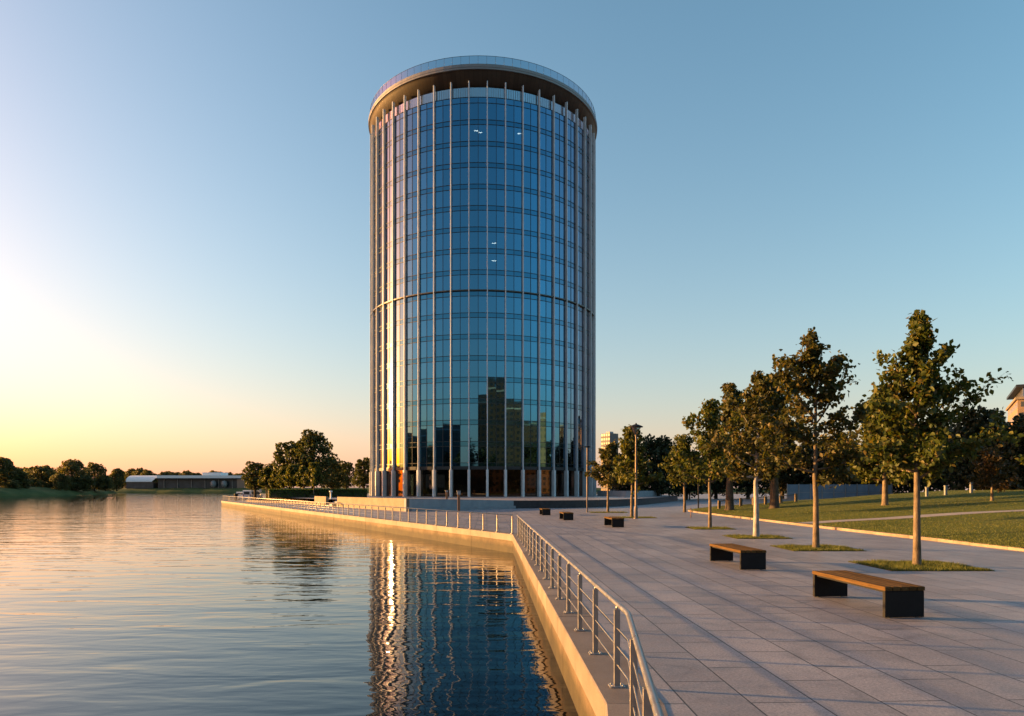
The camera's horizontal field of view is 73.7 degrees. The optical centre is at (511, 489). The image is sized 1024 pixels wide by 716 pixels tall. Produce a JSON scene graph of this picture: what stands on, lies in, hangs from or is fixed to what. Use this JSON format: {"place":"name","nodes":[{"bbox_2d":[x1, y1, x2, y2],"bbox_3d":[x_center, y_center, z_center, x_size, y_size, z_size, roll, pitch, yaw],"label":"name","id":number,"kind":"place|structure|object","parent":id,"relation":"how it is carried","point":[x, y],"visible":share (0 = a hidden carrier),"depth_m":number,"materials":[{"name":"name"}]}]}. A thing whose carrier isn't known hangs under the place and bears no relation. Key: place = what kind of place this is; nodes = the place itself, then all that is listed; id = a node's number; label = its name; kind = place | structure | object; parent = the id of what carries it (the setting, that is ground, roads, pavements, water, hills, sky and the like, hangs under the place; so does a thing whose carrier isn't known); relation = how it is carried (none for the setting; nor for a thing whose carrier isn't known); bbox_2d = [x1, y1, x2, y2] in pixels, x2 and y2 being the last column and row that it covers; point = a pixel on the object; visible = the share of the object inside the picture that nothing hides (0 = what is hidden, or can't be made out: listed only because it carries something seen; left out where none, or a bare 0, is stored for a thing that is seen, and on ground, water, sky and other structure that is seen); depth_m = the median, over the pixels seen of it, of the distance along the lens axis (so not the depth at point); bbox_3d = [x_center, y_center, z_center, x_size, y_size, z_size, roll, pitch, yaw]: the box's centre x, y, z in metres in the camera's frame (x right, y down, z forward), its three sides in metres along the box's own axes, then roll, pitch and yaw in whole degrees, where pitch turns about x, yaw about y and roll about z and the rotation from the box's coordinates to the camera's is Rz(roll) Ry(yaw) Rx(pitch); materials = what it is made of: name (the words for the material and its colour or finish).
{"place":"outdoors","nodes":[
{"label":"outdoors","id":0,"kind":"place"},
{"bbox_2d":[0,487,117,495],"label":"river bank","id":1,"kind":"structure","parent":0,"point":[38,491],"depth_m":353.98,"materials":[{"name":"green plant"}]},
{"bbox_2d":[0,457,21,486],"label":"tree","id":2,"kind":"object","parent":1,"relation":"on","point":[7,466],"visible":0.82,"depth_m":342.30,"materials":[{"name":"green plant"}]},
{"bbox_2d":[23,465,56,487],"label":"tree","id":3,"kind":"object","parent":1,"relation":"on","point":[37,471],"visible":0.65,"depth_m":382.64,"materials":[{"name":"green plant"}]},
{"bbox_2d":[49,472,71,490],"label":"tree","id":4,"kind":"object","parent":1,"relation":"on","point":[57,479],"visible":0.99,"depth_m":373.65,"materials":[{"name":"green plant"}]},
{"bbox_2d":[57,459,91,490],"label":"tree","id":5,"kind":"object","parent":1,"relation":"on","point":[74,469],"visible":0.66,"depth_m":396.64,"materials":[{"name":"green plant"}]},
{"bbox_2d":[84,462,109,490],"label":"tree","id":6,"kind":"object","parent":1,"relation":"on","point":[98,471],"visible":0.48,"depth_m":437.99,"materials":[{"name":"green plant"}]},
{"bbox_2d":[108,468,126,490],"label":"tree","id":7,"kind":"object","parent":1,"relation":"on","point":[116,475],"visible":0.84,"depth_m":498.10,"materials":[{"name":"green plant"}]},
{"bbox_2d":[110,488,784,492],"bbox_3d":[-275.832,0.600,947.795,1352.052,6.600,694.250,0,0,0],"label":"shore","id":8,"kind":"structure","parent":0,"point":[189,490],"depth_m":649.42,"materials":[{"name":"green plant"}]},
{"bbox_2d":[126,472,244,488],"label":"pavilion","id":9,"kind":"structure","parent":8,"relation":"on","point":[205,480],"depth_m":661.00,"materials":[{"name":"white paint"}]},
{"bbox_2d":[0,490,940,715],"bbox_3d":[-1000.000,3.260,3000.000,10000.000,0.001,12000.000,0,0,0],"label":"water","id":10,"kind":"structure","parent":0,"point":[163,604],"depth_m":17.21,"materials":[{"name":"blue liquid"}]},
{"bbox_2d":[221,500,667,715],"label":"quay wall","id":11,"kind":"structure","parent":10,"relation":"in","point":[588,678],"depth_m":13.69,"materials":[{"name":"concrete"}]},
{"bbox_2d":[222,495,514,533],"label":"quay railing","id":12,"kind":"object","parent":11,"relation":"on","point":[229,500],"visible":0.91,"depth_m":53.37,"materials":[{"name":"metal"}]},
{"bbox_2d":[517,515,663,715],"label":"quay railing","id":13,"kind":"object","parent":11,"relation":"on","point":[651,705],"visible":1,"depth_m":7.96,"materials":[{"name":"metal"}]},
{"bbox_2d":[368,55,596,496],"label":"office tower","id":14,"kind":"structure","parent":0,"point":[482,279],"depth_m":128.39,"materials":[{"name":"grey glass"}]},
{"bbox_2d":[421,470,431,495],"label":"lobby window","id":15,"kind":"structure","parent":14,"relation":"in","point":[426,475],"depth_m":128.40,"materials":[{"name":"black glass"}]},
{"bbox_2d":[436,470,448,495],"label":"lobby window","id":16,"kind":"structure","parent":14,"relation":"in","point":[442,476],"depth_m":127.22,"materials":[{"name":"black glass"}]},
{"bbox_2d":[452,446,467,462],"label":"window","id":17,"kind":"structure","parent":14,"relation":"in","point":[459,453],"depth_m":126.29,"materials":[{"name":"blue glass"}]},
{"bbox_2d":[452,382,467,398],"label":"window","id":18,"kind":"structure","parent":14,"relation":"in","point":[459,389],"depth_m":126.32,"materials":[{"name":"blue glass"}]},
{"bbox_2d":[452,339,467,355],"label":"window","id":19,"kind":"structure","parent":14,"relation":"in","point":[459,346],"depth_m":126.29,"materials":[{"name":"blue glass"}]},
{"bbox_2d":[452,296,467,312],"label":"window","id":20,"kind":"structure","parent":14,"relation":"in","point":[459,304],"depth_m":126.29,"materials":[{"name":"blue glass"}]},
{"bbox_2d":[452,253,467,269],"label":"window","id":21,"kind":"structure","parent":14,"relation":"in","point":[459,261],"depth_m":126.29,"materials":[{"name":"blue glass"}]},
{"bbox_2d":[452,232,467,248],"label":"window","id":22,"kind":"structure","parent":14,"relation":"in","point":[460,239],"depth_m":126.32,"materials":[{"name":"blue glass"}]},
{"bbox_2d":[452,189,467,205],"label":"window","id":23,"kind":"structure","parent":14,"relation":"in","point":[459,197],"depth_m":126.29,"materials":[{"name":"blue glass"}]},
{"bbox_2d":[453,469,467,495],"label":"lobby window","id":24,"kind":"structure","parent":14,"relation":"in","point":[460,477],"depth_m":126.48,"materials":[{"name":"black glass"}]},
{"bbox_2d":[470,446,486,462],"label":"window","id":25,"kind":"structure","parent":14,"relation":"in","point":[478,454],"depth_m":126.07,"materials":[{"name":"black glass"}]},
{"bbox_2d":[470,425,486,440],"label":"window","id":26,"kind":"structure","parent":14,"relation":"in","point":[477,432],"depth_m":126.07,"materials":[{"name":"blue glass"}]},
{"bbox_2d":[470,403,486,419],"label":"window","id":27,"kind":"structure","parent":14,"relation":"in","point":[478,411],"depth_m":126.07,"materials":[{"name":"blue glass"}]},
{"bbox_2d":[470,382,486,397],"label":"window","id":28,"kind":"structure","parent":14,"relation":"in","point":[477,389],"depth_m":126.07,"materials":[{"name":"blue glass"}]},
{"bbox_2d":[470,361,486,376],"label":"window","id":29,"kind":"structure","parent":14,"relation":"in","point":[477,368],"depth_m":126.07,"materials":[{"name":"blue glass"}]},
{"bbox_2d":[470,339,486,354],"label":"window","id":30,"kind":"structure","parent":14,"relation":"in","point":[477,346],"depth_m":126.07,"materials":[{"name":"blue glass"}]},
{"bbox_2d":[470,318,486,333],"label":"window","id":31,"kind":"structure","parent":14,"relation":"in","point":[477,325],"depth_m":126.07,"materials":[{"name":"blue glass"}]},
{"bbox_2d":[470,296,486,311],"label":"window","id":32,"kind":"structure","parent":14,"relation":"in","point":[477,303],"depth_m":126.07,"materials":[{"name":"blue glass"}]},
{"bbox_2d":[470,253,486,269],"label":"window","id":33,"kind":"structure","parent":14,"relation":"in","point":[477,260],"depth_m":126.07,"materials":[{"name":"blue glass"}]},
{"bbox_2d":[470,232,486,247],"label":"window","id":34,"kind":"structure","parent":14,"relation":"in","point":[477,239],"depth_m":126.07,"materials":[{"name":"blue glass"}]},
{"bbox_2d":[470,210,486,226],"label":"window","id":35,"kind":"structure","parent":14,"relation":"in","point":[478,218],"depth_m":126.07,"materials":[{"name":"blue glass"}]},
{"bbox_2d":[470,189,486,204],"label":"window","id":36,"kind":"structure","parent":14,"relation":"in","point":[477,196],"depth_m":126.07,"materials":[{"name":"blue glass"}]},
{"bbox_2d":[470,168,486,183],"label":"window","id":37,"kind":"structure","parent":14,"relation":"in","point":[477,175],"depth_m":126.07,"materials":[{"name":"blue glass"}]},
{"bbox_2d":[470,146,486,161],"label":"window","id":38,"kind":"structure","parent":14,"relation":"in","point":[477,153],"depth_m":126.07,"materials":[{"name":"blue glass"}]},
{"bbox_2d":[470,125,486,140],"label":"window","id":39,"kind":"structure","parent":14,"relation":"in","point":[477,132],"depth_m":126.07,"materials":[{"name":"blue glass"}]},
{"bbox_2d":[470,103,486,118],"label":"window","id":40,"kind":"structure","parent":14,"relation":"in","point":[477,110],"depth_m":126.07,"materials":[{"name":"blue glass"}]},
{"bbox_2d":[470,469,486,495],"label":"lobby window","id":41,"kind":"structure","parent":14,"relation":"in","point":[477,477],"depth_m":126.26,"materials":[{"name":"black glass"}]},
{"bbox_2d":[488,469,503,495],"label":"lobby window","id":42,"kind":"structure","parent":14,"relation":"in","point":[496,477],"depth_m":126.51,"materials":[{"name":"black glass"}]},
{"bbox_2d":[488,446,504,462],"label":"window","id":43,"kind":"structure","parent":14,"relation":"in","point":[491,449],"depth_m":126.26,"materials":[{"name":"black glass"}]},
{"bbox_2d":[488,382,504,398],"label":"window","id":44,"kind":"structure","parent":14,"relation":"in","point":[491,385],"depth_m":126.32,"materials":[{"name":"black glass"}]},
{"bbox_2d":[488,339,504,355],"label":"window","id":45,"kind":"structure","parent":14,"relation":"in","point":[491,342],"depth_m":126.32,"materials":[{"name":"blue glass"}]},
{"bbox_2d":[488,296,504,312],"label":"window","id":46,"kind":"structure","parent":14,"relation":"in","point":[491,299],"depth_m":126.26,"materials":[{"name":"blue glass"}]},
{"bbox_2d":[488,253,504,269],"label":"window","id":47,"kind":"structure","parent":14,"relation":"in","point":[491,257],"depth_m":126.26,"materials":[{"name":"blue glass"}]},
{"bbox_2d":[488,232,504,248],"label":"window","id":48,"kind":"structure","parent":14,"relation":"in","point":[491,235],"depth_m":126.32,"materials":[{"name":"blue glass"}]},
{"bbox_2d":[488,189,504,205],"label":"window","id":49,"kind":"structure","parent":14,"relation":"in","point":[491,192],"depth_m":126.26,"materials":[{"name":"blue glass"}]},
{"bbox_2d":[506,425,521,441],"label":"window","id":50,"kind":"structure","parent":14,"relation":"in","point":[513,432],"depth_m":127.00,"materials":[{"name":"black glass"}]},
{"bbox_2d":[506,382,521,398],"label":"window","id":51,"kind":"structure","parent":14,"relation":"in","point":[513,390],"depth_m":126.97,"materials":[{"name":"blue glass"}]},
{"bbox_2d":[506,361,521,377],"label":"window","id":52,"kind":"structure","parent":14,"relation":"in","point":[513,369],"depth_m":126.97,"materials":[{"name":"blue glass"}]},
{"bbox_2d":[507,470,520,495],"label":"lobby window","id":53,"kind":"structure","parent":14,"relation":"in","point":[513,476],"depth_m":127.19,"materials":[{"name":"black glass"}]},
{"bbox_2d":[525,470,536,495],"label":"lobby window","id":54,"kind":"structure","parent":14,"relation":"in","point":[530,475],"depth_m":128.39,"materials":[{"name":"brown glass"}]},
{"bbox_2d":[541,470,551,495],"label":"lobby window","id":55,"kind":"structure","parent":14,"relation":"in","point":[546,475],"depth_m":130.01,"materials":[{"name":"brown glass"}]},
{"bbox_2d":[306,494,668,500],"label":"terrace","id":56,"kind":"structure","parent":0,"point":[515,498],"depth_m":115.16,"materials":[{"name":"grey concrete"}]},
{"bbox_2d":[267,489,367,497],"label":"hedge","id":57,"kind":"object","parent":56,"relation":"on","point":[287,493],"visible":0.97,"depth_m":114.73,"materials":[{"name":"green plant"}]},
{"bbox_2d":[319,456,348,499],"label":"quay tree","id":58,"kind":"object","parent":56,"relation":"on","point":[340,476],"visible":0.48,"depth_m":134.50,"materials":[{"name":"green plant"}]},
{"bbox_2d":[351,457,369,488],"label":"quay tree","id":59,"kind":"object","parent":56,"relation":"on","point":[362,477],"visible":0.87,"depth_m":170.74,"materials":[{"name":"green plant"}]},
{"bbox_2d":[597,491,661,496],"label":"wall","id":60,"kind":"structure","parent":56,"relation":"on","point":[627,493],"depth_m":129.57,"materials":[{"name":"grey concrete"}]},
{"bbox_2d":[632,433,689,495],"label":"dark tree","id":61,"kind":"object","parent":56,"relation":"on","point":[658,449],"visible":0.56,"depth_m":137.87,"materials":[{"name":"green plant"}]},
{"bbox_2d":[0,0,1023,489],"label":"sky","id":62,"kind":"structure","parent":0,"point":[185,184],"materials":[{"name":"blue"}]},
{"bbox_2d":[231,494,1023,715],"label":"plaza","id":63,"kind":"structure","parent":0,"point":[775,637],"depth_m":12.43,"materials":[{"name":"stone"}]},
{"bbox_2d":[241,461,264,498],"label":"quay tree","id":64,"kind":"object","parent":63,"relation":"on","point":[250,477],"visible":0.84,"depth_m":132.95,"materials":[{"name":"green plant"}]},
{"bbox_2d":[246,499,332,504],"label":"planting bed","id":65,"kind":"object","parent":63,"relation":"on","point":[284,501],"visible":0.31,"depth_m":111.07,"materials":[{"name":"green plant"}]},
{"bbox_2d":[271,441,303,488],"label":"quay tree","id":66,"kind":"object","parent":65,"relation":"in","point":[280,459],"visible":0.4,"depth_m":124.56,"materials":[{"name":"green plant"}]},
{"bbox_2d":[280,464,299,488],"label":"quay tree","id":67,"kind":"object","parent":65,"relation":"in","point":[288,479],"visible":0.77,"depth_m":118.33,"materials":[{"name":"green plant"}]},
{"bbox_2d":[284,429,337,488],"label":"quay tree","id":68,"kind":"object","parent":65,"relation":"in","point":[311,440],"visible":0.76,"depth_m":122.73,"materials":[{"name":"green plant"}]},
{"bbox_2d":[301,462,325,493],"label":"quay tree","id":69,"kind":"object","parent":65,"relation":"in","point":[314,477],"visible":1,"depth_m":113.44,"materials":[{"name":"green plant"}]},
{"bbox_2d":[314,496,515,511],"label":"terrace wall","id":70,"kind":"structure","parent":63,"relation":"on","point":[441,504],"depth_m":76.61,"materials":[{"name":"concrete"}]},
{"bbox_2d":[514,496,677,507],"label":"planter wall","id":71,"kind":"structure","parent":63,"relation":"on","point":[565,503],"depth_m":85.17,"materials":[{"name":"concrete"}]},
{"bbox_2d":[589,511,627,512],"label":"tree bed","id":72,"kind":"object","parent":63,"relation":"on","point":[608,512],"visible":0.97,"depth_m":66.93,"materials":[{"name":"green plant"}]},
{"bbox_2d":[584,440,629,511],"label":"street tree","id":73,"kind":"object","parent":72,"relation":"in","point":[609,452],"visible":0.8,"depth_m":67.19,"materials":[{"name":"green plant"}]},
{"bbox_2d":[609,516,655,517],"bbox_3d":[9.745,2.252,55.399,3.668,0.196,2.475,0,0,0],"label":"tree bed","id":74,"kind":"object","parent":63,"relation":"on","point":[633,517],"visible":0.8,"depth_m":55.08,"materials":[{"name":"soil"}]},
{"bbox_2d":[611,424,664,516],"bbox_3d":[9.816,-1.395,55.801,4.085,7.691,4.205,0,0,-37],"label":"street tree","id":75,"kind":"object","parent":74,"relation":"in","point":[623,472],"visible":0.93,"depth_m":55.08,"materials":[{"name":"green plant"}]},
{"bbox_2d":[629,423,642,518],"bbox_3d":[9.720,-1.445,53.500,1.120,7.490,1.120,0,0,0],"label":"street lamp","id":76,"kind":"object","parent":63,"relation":"on","point":[635,425],"visible":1,"depth_m":53.42,"materials":[{"name":"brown metal"}]},
{"bbox_2d":[658,434,711,511],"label":"street tree","id":77,"kind":"object","parent":63,"relation":"on","point":[683,443],"visible":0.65,"depth_m":68.28,"materials":[{"name":"green plant"}]},
{"bbox_2d":[664,449,707,499],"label":"dark tree","id":78,"kind":"object","parent":63,"relation":"on","point":[692,488],"visible":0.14,"depth_m":148.27,"materials":[{"name":"green plant"}]},
{"bbox_2d":[685,526,736,529],"bbox_3d":[11.607,2.252,40.004,2.453,0.196,2.252,0,0,0],"label":"tree bed","id":79,"kind":"object","parent":63,"relation":"on","point":[710,528],"visible":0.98,"depth_m":39.39,"materials":[{"name":"plant"}]},
{"bbox_2d":[672,398,743,527],"bbox_3d":[11.338,-1.464,39.867,3.682,7.828,4.462,0,0,-20],"label":"street tree","id":80,"kind":"object","parent":79,"relation":"in","point":[710,411],"visible":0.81,"depth_m":39.84,"materials":[{"name":"green plant"}]},
{"bbox_2d":[709,543,765,569],"bbox_3d":[6.784,2.020,20.648,0.760,0.560,2.474,0,0,-4],"label":"park bench","id":81,"kind":"object","parent":63,"relation":"on","point":[751,558],"visible":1,"depth_m":19.60,"materials":[{"name":"black metal"}]},
{"bbox_2d":[724,436,779,498],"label":"dark tree","id":82,"kind":"object","parent":63,"relation":"on","point":[746,486],"visible":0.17,"depth_m":155.78,"materials":[{"name":"green plant"}]},
{"bbox_2d":[722,533,792,538],"bbox_3d":[11.694,2.252,32.687,2.694,0.196,2.375,0,0,0],"label":"tree bed","id":83,"kind":"object","parent":63,"relation":"on","point":[749,536],"visible":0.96,"depth_m":32.23,"materials":[{"name":"green plant"}]},
{"bbox_2d":[703,370,805,536],"bbox_3d":[11.695,-1.607,32.713,4.687,8.113,3.231,0,0,22],"label":"street tree","id":84,"kind":"object","parent":83,"relation":"in","point":[758,401],"visible":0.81,"depth_m":32.34,"materials":[{"name":"green plant"}]},
{"bbox_2d":[762,438,811,498],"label":"dark tree","id":85,"kind":"object","parent":63,"relation":"on","point":[783,482],"visible":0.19,"depth_m":161.45,"materials":[{"name":"green plant"}]},
{"bbox_2d":[784,441,841,483],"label":"dark tree","id":86,"kind":"object","parent":63,"relation":"on","point":[806,476],"visible":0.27,"depth_m":158.34,"materials":[{"name":"green plant"}]},
{"bbox_2d":[770,543,864,550],"bbox_3d":[11.806,2.252,26.503,2.788,0.197,2.494,0,0,0],"label":"tree bed","id":87,"kind":"object","parent":63,"relation":"on","point":[804,547],"visible":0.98,"depth_m":26.13,"materials":[{"name":"green plant"}]},
{"bbox_2d":[750,327,872,547],"bbox_3d":[11.883,-1.900,26.595,4.323,8.700,4.012,0,0,30],"label":"street tree","id":88,"kind":"object","parent":87,"relation":"in","point":[834,445],"visible":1,"depth_m":26.20,"materials":[{"name":"green leaves"},{"name":"brown bark"}]},
{"bbox_2d":[787,484,892,499],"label":"screen fence","id":89,"kind":"object","parent":63,"relation":"on","point":[803,491],"visible":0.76,"depth_m":149.98,"materials":[{"name":"metal"}]},
{"bbox_2d":[688,510,1023,550],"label":"kerb","id":90,"kind":"structure","parent":63,"relation":"on","point":[911,537],"depth_m":33.96,"materials":[{"name":"concrete"}]},
{"bbox_2d":[812,570,924,617],"bbox_3d":[6.902,2.020,13.403,0.760,0.560,2.474,0,0,-5],"label":"park bench","id":91,"kind":"object","parent":63,"relation":"on","point":[902,599],"visible":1,"depth_m":12.50,"materials":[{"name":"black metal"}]},
{"bbox_2d":[848,558,994,570],"bbox_3d":[12.119,2.252,20.400,2.978,0.196,2.585,0,0,0],"label":"tree bed","id":92,"kind":"object","parent":63,"relation":"on","point":[908,565],"visible":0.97,"depth_m":20.02,"materials":[{"name":"green plant"}]},
{"bbox_2d":[859,309,1023,565],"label":"street tree","id":93,"kind":"object","parent":92,"relation":"in","point":[925,390],"visible":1,"depth_m":20.21,"materials":[{"name":"green plant"}]},
{"bbox_2d":[912,427,959,491],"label":"dark tree","id":94,"kind":"object","parent":63,"relation":"on","point":[938,484],"visible":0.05,"depth_m":138.75,"materials":[{"name":"green plant"}]},
{"bbox_2d":[941,404,1014,489],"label":"dark tree","id":95,"kind":"object","parent":63,"relation":"on","point":[971,423],"visible":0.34,"depth_m":126.38,"materials":[{"name":"green plant"}]},
{"bbox_2d":[967,422,1023,489],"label":"dark tree","id":96,"kind":"object","parent":63,"relation":"on","point":[974,472],"visible":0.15,"depth_m":121.33,"materials":[{"name":"green plant"}]},
{"bbox_2d":[993,413,1023,489],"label":"dark tree","id":97,"kind":"object","parent":63,"relation":"on","point":[1018,426],"visible":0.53,"depth_m":118.38,"materials":[{"name":"green plant"}]},
{"bbox_2d":[1006,384,1023,424],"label":"cream building","id":98,"kind":"structure","parent":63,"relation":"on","point":[1016,404],"depth_m":221.44,"materials":[{"name":"paint"}]},
{"bbox_2d":[686,490,1023,548],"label":"lawn","id":99,"kind":"structure","parent":0,"point":[1005,501],"depth_m":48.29,"materials":[{"name":"green plant"}]},
{"bbox_2d":[696,382,755,509],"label":"lawn tree","id":100,"kind":"object","parent":99,"relation":"on","point":[732,389],"visible":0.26,"depth_m":65.63,"materials":[{"name":"green plant"}]},
{"bbox_2d":[734,372,806,508],"bbox_3d":[24.764,-4.505,64.350,6.412,12.873,7.161,0,0,-10],"label":"lawn tree","id":101,"kind":"object","parent":99,"relation":"on","point":[774,496],"visible":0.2,"depth_m":63.66,"materials":[{"name":"green plant"}]},
{"bbox_2d":[840,386,931,505],"bbox_3d":[30.343,-3.670,55.775,7.515,10.267,7.962,0,0,0],"label":"lawn tree","id":102,"kind":"object","parent":99,"relation":"on","point":[865,471],"visible":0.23,"depth_m":55.76,"materials":[{"name":"green plant"}]},
{"bbox_2d":[798,510,1023,523],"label":"path","id":103,"kind":"structure","parent":99,"relation":"on","point":[927,515],"depth_m":42.73,"materials":[{"name":"concrete"}]},
{"bbox_2d":[962,445,1018,500],"bbox_3d":[37.328,-1.239,52.979,3.682,4.585,3.896,0,0,0],"label":"lawn tree","id":104,"kind":"object","parent":99,"relation":"on","point":[990,468],"visible":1,"depth_m":52.79,"materials":[{"name":"green plant"}]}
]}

